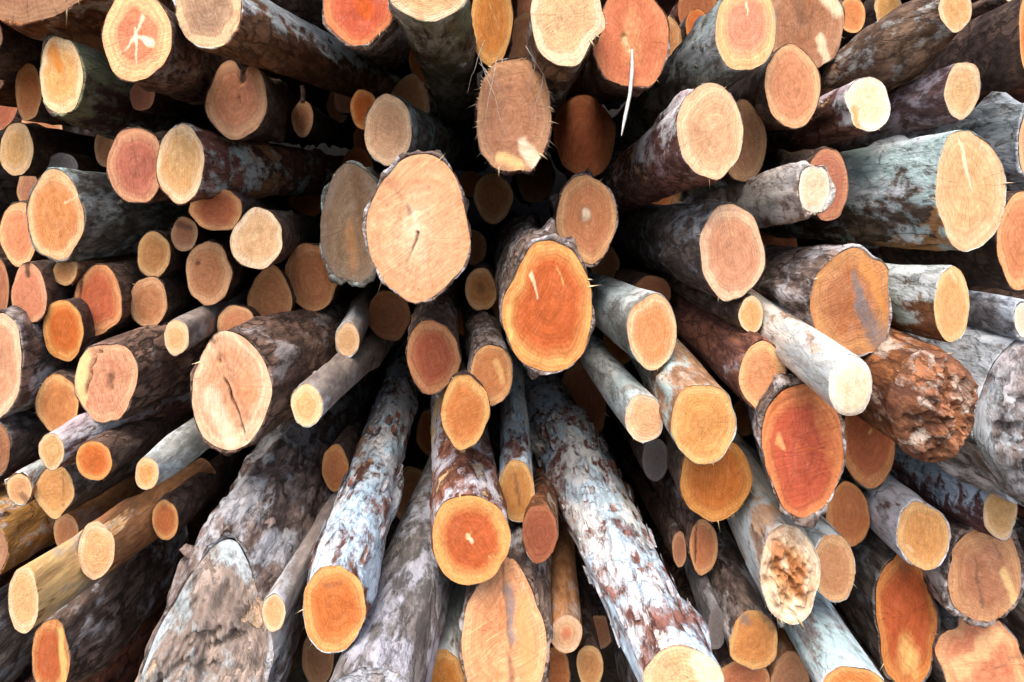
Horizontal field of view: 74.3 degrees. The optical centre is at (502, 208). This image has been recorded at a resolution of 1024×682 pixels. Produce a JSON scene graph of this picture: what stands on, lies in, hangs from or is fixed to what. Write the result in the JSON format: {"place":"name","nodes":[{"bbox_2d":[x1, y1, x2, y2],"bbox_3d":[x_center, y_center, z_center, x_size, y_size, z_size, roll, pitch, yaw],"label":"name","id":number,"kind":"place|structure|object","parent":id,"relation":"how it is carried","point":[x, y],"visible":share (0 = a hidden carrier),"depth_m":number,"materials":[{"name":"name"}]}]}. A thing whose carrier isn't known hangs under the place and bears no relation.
{"place":"outdoors","nodes":[
{"label":"outdoors","id":0,"kind":"place"},
{"bbox_2d":[217,303,260,331],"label":"log","id":1,"kind":"object","parent":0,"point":[231,316],"visible":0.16,"depth_m":2.18,"materials":[{"name":"wood"}]},
{"bbox_2d":[247,261,303,315],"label":"log","id":2,"kind":"object","parent":1,"relation":"on","point":[271,290],"visible":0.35,"depth_m":2.31,"materials":[{"name":"brown wood"}]},
{"bbox_2d":[229,207,320,268],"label":"log","id":3,"kind":"object","parent":2,"relation":"on","point":[262,238],"visible":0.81,"depth_m":1.98,"materials":[{"name":"beige wood"}]},
{"bbox_2d":[26,167,288,262],"bbox_3d":[-1.337,0.066,3.695,0.202,0.376,3.438,0,0,-1],"label":"log","id":4,"kind":"object","parent":3,"relation":"on","point":[72,215],"visible":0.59,"depth_m":2.04,"materials":[{"name":"wood"}]},
{"bbox_2d":[106,126,172,204],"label":"log","id":5,"kind":"object","parent":4,"relation":"on","point":[131,159],"visible":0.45,"depth_m":1.95,"materials":[{"name":"orange wood"}]},
{"bbox_2d":[40,34,268,142],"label":"log","id":6,"kind":"object","parent":5,"relation":"on","point":[88,89],"visible":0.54,"depth_m":1.97,"materials":[{"name":"brown wood"}]},
{"bbox_2d":[0,0,352,132],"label":"log","id":7,"kind":"object","parent":6,"relation":"on","point":[80,21],"visible":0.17,"depth_m":1.91,"materials":[{"name":"brown wood"}]},
{"bbox_2d":[135,353,389,681],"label":"log","id":8,"kind":"object","parent":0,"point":[211,626],"visible":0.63,"depth_m":1.70,"materials":[{"name":"grey wood"}]},
{"bbox_2d":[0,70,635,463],"bbox_3d":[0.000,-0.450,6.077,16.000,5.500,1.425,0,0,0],"label":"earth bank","id":9,"kind":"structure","parent":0,"point":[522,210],"depth_m":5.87,"materials":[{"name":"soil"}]},
{"bbox_2d":[836,603,939,681],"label":"log","id":10,"kind":"object","parent":9,"relation":"on","point":[930,678],"depth_m":2.10,"materials":[{"name":"brown wood"}]},
{"bbox_2d":[838,527,940,681],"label":"log","id":11,"kind":"object","parent":10,"relation":"on","point":[893,618],"visible":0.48,"depth_m":1.95,"materials":[{"name":"orange wood"}]},
{"bbox_2d":[709,371,1018,540],"bbox_3d":[1.263,0.902,3.638,0.127,0.364,3.762,0,0,-1],"label":"log","id":12,"kind":"object","parent":11,"relation":"on","point":[935,485],"visible":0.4,"depth_m":1.86,"materials":[{"name":"wood"}]},
{"bbox_2d":[841,468,950,570],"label":"log","id":13,"kind":"object","parent":11,"relation":"on","point":[909,526],"visible":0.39,"depth_m":1.82,"materials":[{"name":"grey wood"}]},
{"bbox_2d":[744,368,845,528],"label":"log","id":14,"kind":"object","parent":13,"relation":"on","point":[798,434],"visible":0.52,"depth_m":1.67,"materials":[{"name":"orange wood"}]},
{"bbox_2d":[636,282,786,413],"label":"log","id":15,"kind":"object","parent":14,"relation":"on","point":[743,365],"visible":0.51,"depth_m":1.87,"materials":[{"name":"brown wood"}]},
{"bbox_2d":[618,254,763,331],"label":"log","id":16,"kind":"object","parent":15,"relation":"on","point":[745,312],"visible":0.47,"depth_m":2.02,"materials":[{"name":"brown wood"}]},
{"bbox_2d":[610,199,765,301],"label":"log","id":17,"kind":"object","parent":16,"relation":"on","point":[714,247],"visible":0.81,"depth_m":1.91,"materials":[{"name":"wood"}]},
{"bbox_2d":[595,82,743,219],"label":"log","id":18,"kind":"object","parent":17,"relation":"on","point":[690,139],"visible":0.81,"depth_m":1.80,"materials":[{"name":"brown wood"}]},
{"bbox_2d":[675,161,835,227],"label":"log","id":19,"kind":"object","parent":15,"relation":"on","point":[789,193],"visible":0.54,"depth_m":1.80,"materials":[{"name":"grey wood"}]},
{"bbox_2d":[720,99,766,183],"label":"log","id":20,"kind":"object","parent":19,"relation":"on","point":[748,164],"visible":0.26,"depth_m":2.06,"materials":[{"name":"brown wood"}]},
{"bbox_2d":[608,0,776,164],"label":"log","id":21,"kind":"object","parent":20,"relation":"on","point":[727,43],"visible":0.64,"depth_m":1.90,"materials":[{"name":"brown wood"}]},
{"bbox_2d":[727,43,820,132],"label":"log","id":22,"kind":"object","parent":20,"relation":"on","point":[784,93],"visible":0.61,"depth_m":1.87,"materials":[{"name":"orange wood"}]},
{"bbox_2d":[765,0,844,76],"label":"log","id":23,"kind":"object","parent":22,"relation":"on","point":[813,29],"visible":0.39,"depth_m":2.16,"materials":[{"name":"brown wood"}]},
{"bbox_2d":[747,289,871,415],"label":"log","id":24,"kind":"object","parent":14,"relation":"on","point":[835,376],"visible":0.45,"depth_m":1.53,"materials":[{"name":"white wood"}]},
{"bbox_2d":[752,243,892,356],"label":"log","id":25,"kind":"object","parent":24,"relation":"on","point":[840,294],"visible":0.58,"depth_m":1.70,"materials":[{"name":"brown wood"}]},
{"bbox_2d":[812,319,978,462],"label":"log","id":26,"kind":"object","parent":14,"relation":"on","point":[922,402],"visible":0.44,"depth_m":1.54,"materials":[{"name":"brown wood"}]},
{"bbox_2d":[680,130,1013,251],"bbox_3d":[1.133,-0.026,3.698,0.200,0.385,4.087,0,0,-1],"label":"log","id":27,"kind":"object","parent":26,"relation":"on","point":[945,191],"visible":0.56,"depth_m":1.75,"materials":[{"name":"grey wood"}]},
{"bbox_2d":[818,0,971,96],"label":"log","id":28,"kind":"object","parent":27,"relation":"on","point":[892,50],"visible":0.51,"depth_m":1.85,"materials":[{"name":"brown wood"}]},
{"bbox_2d":[826,61,980,151],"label":"log","id":29,"kind":"object","parent":27,"relation":"on","point":[948,95],"visible":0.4,"depth_m":1.82,"materials":[{"name":"brown wood"}]},
{"bbox_2d":[885,263,969,342],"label":"log","id":30,"kind":"object","parent":26,"relation":"on","point":[930,302],"visible":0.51,"depth_m":1.62,"materials":[{"name":"grey wood"}]},
{"bbox_2d":[903,325,1023,506],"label":"log","id":31,"kind":"object","parent":14,"relation":"on","point":[988,456],"visible":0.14,"depth_m":1.62,"materials":[{"name":"grey wood"}]},
{"bbox_2d":[760,235,797,246],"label":"log","id":32,"kind":"object","parent":31,"relation":"on","point":[768,240],"visible":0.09,"depth_m":3.03,"materials":[{"name":"brown wood"}]},
{"bbox_2d":[759,146,848,220],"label":"log","id":33,"kind":"object","parent":32,"relation":"on","point":[831,160],"visible":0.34,"depth_m":1.85,"materials":[{"name":"orange wood"}]},
{"bbox_2d":[764,76,890,160],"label":"log","id":34,"kind":"object","parent":33,"relation":"on","point":[858,107],"visible":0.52,"depth_m":1.91,"materials":[{"name":"brown wood"}]},
{"bbox_2d":[876,574,1023,681],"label":"log","id":35,"kind":"object","parent":10,"relation":"on","point":[963,651],"visible":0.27,"depth_m":1.91,"materials":[{"name":"orange wood"}]},
{"bbox_2d":[922,512,1023,627],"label":"log","id":36,"kind":"object","parent":35,"relation":"on","point":[980,575],"visible":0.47,"depth_m":1.84,"materials":[{"name":"beige wood"}]},
{"bbox_2d":[287,499,673,681],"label":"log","id":37,"kind":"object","parent":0,"point":[610,673],"depth_m":3.24,"materials":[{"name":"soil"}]},
{"bbox_2d":[286,628,305,681],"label":"log","id":38,"kind":"object","parent":37,"relation":"on","point":[295,659],"visible":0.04,"depth_m":2.24,"materials":[{"name":"brown wood"}]},
{"bbox_2d":[549,643,570,681],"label":"log","id":39,"kind":"object","parent":37,"relation":"on","point":[559,668],"visible":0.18,"depth_m":1.99,"materials":[{"name":"brown wood"}]},
{"bbox_2d":[459,443,552,681],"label":"log","id":40,"kind":"object","parent":39,"relation":"on","point":[506,624],"visible":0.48,"depth_m":1.86,"materials":[{"name":"orange wood"}]},
{"bbox_2d":[578,333,662,443],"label":"log","id":41,"kind":"object","parent":40,"relation":"on","point":[631,400],"visible":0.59,"depth_m":2.00,"materials":[{"name":"grey wood"}]},
{"bbox_2d":[587,271,676,370],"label":"log","id":42,"kind":"object","parent":41,"relation":"on","point":[637,324],"visible":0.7,"depth_m":1.95,"materials":[{"name":"beige wood"}]},
{"bbox_2d":[522,364,724,681],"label":"log","id":43,"kind":"object","parent":40,"relation":"on","point":[660,628],"visible":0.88,"depth_m":1.84,"materials":[{"name":"grey wood"}]},
{"bbox_2d":[499,328,534,521],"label":"log","id":44,"kind":"object","parent":43,"relation":"on","point":[516,481],"visible":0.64,"depth_m":2.19,"materials":[{"name":"grey wood"}]},
{"bbox_2d":[622,462,770,681],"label":"log","id":45,"kind":"object","parent":37,"relation":"on","point":[733,671],"visible":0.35,"depth_m":2.51,"materials":[{"name":"brown wood"}]},
{"bbox_2d":[629,360,777,669],"bbox_3d":[0.879,1.188,3.558,0.166,0.206,3.488,0,0,6],"label":"log","id":46,"kind":"object","parent":45,"relation":"on","point":[750,631],"visible":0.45,"depth_m":1.87,"materials":[{"name":"wood"}]},
{"bbox_2d":[726,429,820,631],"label":"log","id":47,"kind":"object","parent":46,"relation":"on","point":[782,562],"visible":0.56,"depth_m":1.74,"materials":[{"name":"beige wood"}]},
{"bbox_2d":[676,336,711,371],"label":"log","id":48,"kind":"object","parent":47,"relation":"on","point":[706,367],"visible":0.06,"depth_m":3.33,"materials":[{"name":"brown wood"}]},
{"bbox_2d":[724,521,809,681],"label":"log","id":49,"kind":"object","parent":45,"relation":"on","point":[786,665],"visible":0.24,"depth_m":1.92,"materials":[{"name":"wood"}]},
{"bbox_2d":[778,591,883,681],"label":"log","id":50,"kind":"object","parent":49,"relation":"on","point":[827,646],"visible":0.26,"depth_m":1.76,"materials":[{"name":"grey wood"}]},
{"bbox_2d":[724,519,891,681],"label":"log","id":51,"kind":"object","parent":45,"relation":"on","point":[838,609],"visible":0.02,"depth_m":2.16,"materials":[{"name":"wood"}]},
{"bbox_2d":[625,365,753,529],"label":"log","id":52,"kind":"object","parent":51,"relation":"on","point":[720,490],"visible":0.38,"depth_m":1.89,"materials":[{"name":"orange wood"}]},
{"bbox_2d":[591,270,736,466],"bbox_3d":[0.604,0.462,3.618,0.184,0.411,3.763,0,0,3],"label":"log","id":53,"kind":"object","parent":52,"relation":"on","point":[685,389],"visible":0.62,"depth_m":1.75,"materials":[{"name":"wood"}]},
{"bbox_2d":[586,245,619,277],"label":"log","id":54,"kind":"object","parent":53,"relation":"on","point":[608,264],"visible":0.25,"depth_m":3.51,"materials":[{"name":"brown wood"}]},
{"bbox_2d":[548,168,617,267],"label":"log","id":55,"kind":"object","parent":54,"relation":"on","point":[583,210],"visible":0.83,"depth_m":2.19,"materials":[{"name":"brown wood"}]},
{"bbox_2d":[510,154,555,206],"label":"log","id":56,"kind":"object","parent":55,"relation":"on","point":[536,188],"visible":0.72,"depth_m":4.18,"materials":[{"name":"brown wood"}]},
{"bbox_2d":[525,0,608,119],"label":"log","id":57,"kind":"object","parent":56,"relation":"on","point":[562,38],"visible":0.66,"depth_m":1.81,"materials":[{"name":"beige wood"}]},
{"bbox_2d":[547,95,616,180],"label":"log","id":58,"kind":"object","parent":55,"relation":"on","point":[583,133],"visible":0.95,"depth_m":2.88,"materials":[{"name":"brown wood"}]},
{"bbox_2d":[582,0,669,135],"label":"log","id":59,"kind":"object","parent":58,"relation":"on","point":[631,49],"visible":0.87,"depth_m":1.92,"materials":[{"name":"orange wood"}]},
{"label":"log","id":60,"kind":"object","parent":37,"relation":"on","visible":0},
{"bbox_2d":[14,661,31,681],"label":"log","id":61,"kind":"object","parent":60,"relation":"on","point":[25,673],"visible":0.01,"depth_m":2.10,"materials":[{"name":"brown wood"}]},
{"bbox_2d":[0,456,56,587],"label":"log","id":62,"kind":"object","parent":61,"relation":"on","point":[6,577],"depth_m":2.33,"materials":[{"name":"brown wood"}]},
{"bbox_2d":[0,305,142,418],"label":"log","id":63,"kind":"object","parent":62,"relation":"on","point":[29,362],"visible":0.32,"depth_m":1.90,"materials":[{"name":"beige wood"}]},
{"bbox_2d":[73,258,166,336],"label":"log","id":64,"kind":"object","parent":63,"relation":"on","point":[100,287],"visible":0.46,"depth_m":2.06,"materials":[{"name":"brown wood"}]},
{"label":"log","id":65,"kind":"object","parent":37,"relation":"on","visible":0},
{"bbox_2d":[431,406,500,681],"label":"log","id":66,"kind":"object","parent":65,"relation":"on","point":[447,667],"visible":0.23,"depth_m":1.94,"materials":[{"name":"grey wood"}]},
{"bbox_2d":[329,407,491,681],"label":"log","id":67,"kind":"object","parent":66,"relation":"on","point":[398,637],"visible":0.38,"depth_m":1.72,"materials":[{"name":"grey wood"}]},
{"bbox_2d":[297,337,418,658],"bbox_3d":[-0.503,0.865,3.636,0.206,0.375,4.132,0,0,-3],"label":"log","id":68,"kind":"object","parent":67,"relation":"on","point":[341,587],"visible":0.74,"depth_m":1.81,"materials":[{"name":"grey wood"}]},
{"bbox_2d":[190,293,407,455],"bbox_3d":[-0.641,0.638,3.747,0.264,0.636,3.969,0,0,3],"label":"log","id":69,"kind":"object","parent":68,"relation":"on","point":[248,377],"visible":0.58,"depth_m":1.79,"materials":[{"name":"brown wood"}]},
{"bbox_2d":[291,309,409,427],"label":"log","id":70,"kind":"object","parent":68,"relation":"on","point":[318,394],"visible":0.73,"depth_m":1.98,"materials":[{"name":"grey wood"}]},
{"bbox_2d":[335,277,386,357],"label":"log","id":71,"kind":"object","parent":70,"relation":"on","point":[351,330],"visible":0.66,"depth_m":2.30,"materials":[{"name":"beige wood"}]},
{"bbox_2d":[319,160,380,286],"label":"log","id":72,"kind":"object","parent":71,"relation":"on","point":[349,189],"visible":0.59,"depth_m":2.22,"materials":[{"name":"brown wood"}]},
{"bbox_2d":[350,89,375,133],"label":"log","id":73,"kind":"object","parent":72,"relation":"on","point":[362,101],"visible":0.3,"depth_m":2.34,"materials":[{"name":"orange wood"}]},
{"bbox_2d":[173,0,401,97],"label":"log","id":74,"kind":"object","parent":73,"relation":"on","point":[269,35],"visible":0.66,"depth_m":1.98,"materials":[{"name":"brown wood"}]},
{"bbox_2d":[322,0,410,74],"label":"log","id":75,"kind":"object","parent":74,"relation":"on","point":[358,25],"visible":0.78,"depth_m":1.81,"materials":[{"name":"orange wood"}]},
{"bbox_2d":[440,351,490,450],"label":"log","id":76,"kind":"object","parent":67,"relation":"on","point":[465,414],"visible":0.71,"depth_m":1.87,"materials":[{"name":"orange wood"}]},
{"bbox_2d":[405,276,461,394],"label":"log","id":77,"kind":"object","parent":76,"relation":"on","point":[433,354],"visible":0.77,"depth_m":2.06,"materials":[{"name":"brown wood"}]},
{"bbox_2d":[362,150,471,303],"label":"log","id":78,"kind":"object","parent":77,"relation":"on","point":[416,229],"visible":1,"depth_m":1.73,"materials":[{"name":"wood"}]},
{"bbox_2d":[364,93,489,172],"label":"log","id":79,"kind":"object","parent":78,"relation":"on","point":[395,126],"visible":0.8,"depth_m":2.07,"materials":[{"name":"beige wood"}]},
{"bbox_2d":[382,0,479,142],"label":"log","id":80,"kind":"object","parent":79,"relation":"on","point":[440,36],"visible":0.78,"depth_m":2.04,"materials":[{"name":"wood"}]},
{"bbox_2d":[429,334,510,584],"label":"log","id":81,"kind":"object","parent":67,"relation":"on","point":[470,538],"visible":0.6,"depth_m":1.81,"materials":[{"name":"wood"}]},
{"bbox_2d":[459,304,464,335],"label":"log","id":82,"kind":"object","parent":81,"relation":"on","point":[461,330],"visible":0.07,"depth_m":3.94,"materials":[{"name":"brown wood"}]},
{"bbox_2d":[459,263,512,406],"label":"log","id":83,"kind":"object","parent":82,"relation":"on","point":[490,364],"visible":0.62,"depth_m":1.96,"materials":[{"name":"orange wood"}]},
{"bbox_2d":[490,210,597,379],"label":"log","id":84,"kind":"object","parent":83,"relation":"on","point":[543,285],"visible":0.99,"depth_m":1.80,"materials":[{"name":"orange wood"}]},
{"bbox_2d":[472,172,513,224],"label":"log","id":85,"kind":"object","parent":84,"relation":"on","point":[493,196],"visible":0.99,"depth_m":3.40,"materials":[{"name":"brown wood"}]},
{"bbox_2d":[468,40,557,176],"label":"log","id":86,"kind":"object","parent":85,"relation":"on","point":[513,121],"visible":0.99,"depth_m":1.99,"materials":[{"name":"brown wood"}]},
{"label":"log","id":87,"kind":"object","parent":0,"visible":0},
{"bbox_2d":[999,515,1023,652],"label":"log","id":88,"kind":"object","parent":87,"relation":"on","point":[1012,621],"visible":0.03,"depth_m":2.10,"materials":[{"name":"wood"}]},
{"bbox_2d":[1017,504,1023,518],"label":"log","id":89,"kind":"object","parent":88,"relation":"on","point":[1020,511],"depth_m":2.09,"materials":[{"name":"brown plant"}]},
{"bbox_2d":[797,238,1023,298],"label":"log","id":90,"kind":"object","parent":89,"relation":"on","point":[802,242],"visible":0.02,"depth_m":2.31,"materials":[{"name":"wood"}]},
{"bbox_2d":[867,190,1023,291],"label":"log","id":91,"kind":"object","parent":90,"relation":"on","point":[996,260],"visible":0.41,"depth_m":1.84,"materials":[{"name":"brown wood"}]},
{"bbox_2d":[907,91,1023,190],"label":"log","id":92,"kind":"object","parent":91,"relation":"on","point":[995,119],"visible":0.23,"depth_m":1.97,"materials":[{"name":"grey wood"}]},
{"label":"log","id":93,"kind":"object","parent":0,"visible":0},
{"bbox_2d":[23,470,239,681],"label":"log","id":94,"kind":"object","parent":93,"relation":"on","point":[124,665],"visible":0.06,"depth_m":2.32,"materials":[{"name":"brown wood"}]},
{"bbox_2d":[0,488,55,574],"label":"log","id":95,"kind":"object","parent":94,"relation":"on","point":[26,532],"visible":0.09,"depth_m":1.87,"materials":[{"name":"brown wood"}]},
{"bbox_2d":[76,410,192,480],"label":"log","id":96,"kind":"object","parent":95,"relation":"on","point":[103,455],"visible":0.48,"depth_m":1.83,"materials":[{"name":"brown wood"}]},
{"bbox_2d":[38,391,192,470],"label":"log","id":97,"kind":"object","parent":96,"relation":"on","point":[58,447],"visible":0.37,"depth_m":1.81,"materials":[{"name":"grey wood"}]},
{"bbox_2d":[73,286,361,422],"bbox_3d":[-1.110,0.487,3.764,0.219,0.284,3.828,0,0,-1],"label":"log","id":98,"kind":"object","parent":97,"relation":"on","point":[144,367],"visible":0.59,"depth_m":1.87,"materials":[{"name":"brown wood"}]},
{"bbox_2d":[164,282,252,355],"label":"log","id":99,"kind":"object","parent":98,"relation":"on","point":[186,331],"visible":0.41,"depth_m":2.02,"materials":[{"name":"beige wood"}]},
{"bbox_2d":[185,238,288,305],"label":"log","id":100,"kind":"object","parent":99,"relation":"on","point":[216,272],"visible":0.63,"depth_m":2.15,"materials":[{"name":"brown wood"}]},
{"bbox_2d":[188,189,295,230],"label":"log","id":101,"kind":"object","parent":100,"relation":"on","point":[225,210],"visible":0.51,"depth_m":2.03,"materials":[{"name":"brown wood"}]},
{"bbox_2d":[156,122,343,205],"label":"log","id":102,"kind":"object","parent":101,"relation":"on","point":[194,163],"visible":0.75,"depth_m":2.10,"materials":[{"name":"brown wood"}]},
{"bbox_2d":[204,59,313,147],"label":"log","id":103,"kind":"object","parent":102,"relation":"on","point":[247,103],"visible":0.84,"depth_m":2.01,"materials":[{"name":"brown wood"}]},
{"bbox_2d":[101,0,245,105],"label":"log","id":104,"kind":"object","parent":103,"relation":"on","point":[148,46],"visible":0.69,"depth_m":1.66,"materials":[{"name":"beige wood"}]},
{"bbox_2d":[32,525,189,681],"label":"log","id":105,"kind":"object","parent":94,"relation":"on","point":[89,633],"visible":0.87,"depth_m":1.92,"materials":[{"name":"brown wood"}]},
{"bbox_2d":[152,445,253,540],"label":"log","id":106,"kind":"object","parent":94,"relation":"on","point":[179,508],"visible":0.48,"depth_m":2.03,"materials":[{"name":"brown wood"}]},
{"bbox_2d":[8,508,202,632],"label":"log","id":107,"kind":"object","parent":106,"relation":"on","point":[46,585],"visible":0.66,"depth_m":1.61,"materials":[{"name":"brown wood"}]},
{"bbox_2d":[77,458,215,579],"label":"log","id":108,"kind":"object","parent":106,"relation":"on","point":[116,536],"visible":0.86,"depth_m":1.78,"materials":[{"name":"brown wood"}]},
{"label":"log","id":109,"kind":"object","parent":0,"visible":0},
{"bbox_2d":[898,0,1023,92],"bbox_3d":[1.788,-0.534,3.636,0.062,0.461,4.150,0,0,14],"label":"log","id":110,"kind":"object","parent":109,"relation":"on","point":[990,45],"visible":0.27,"depth_m":1.78,"materials":[{"name":"brown wood"}]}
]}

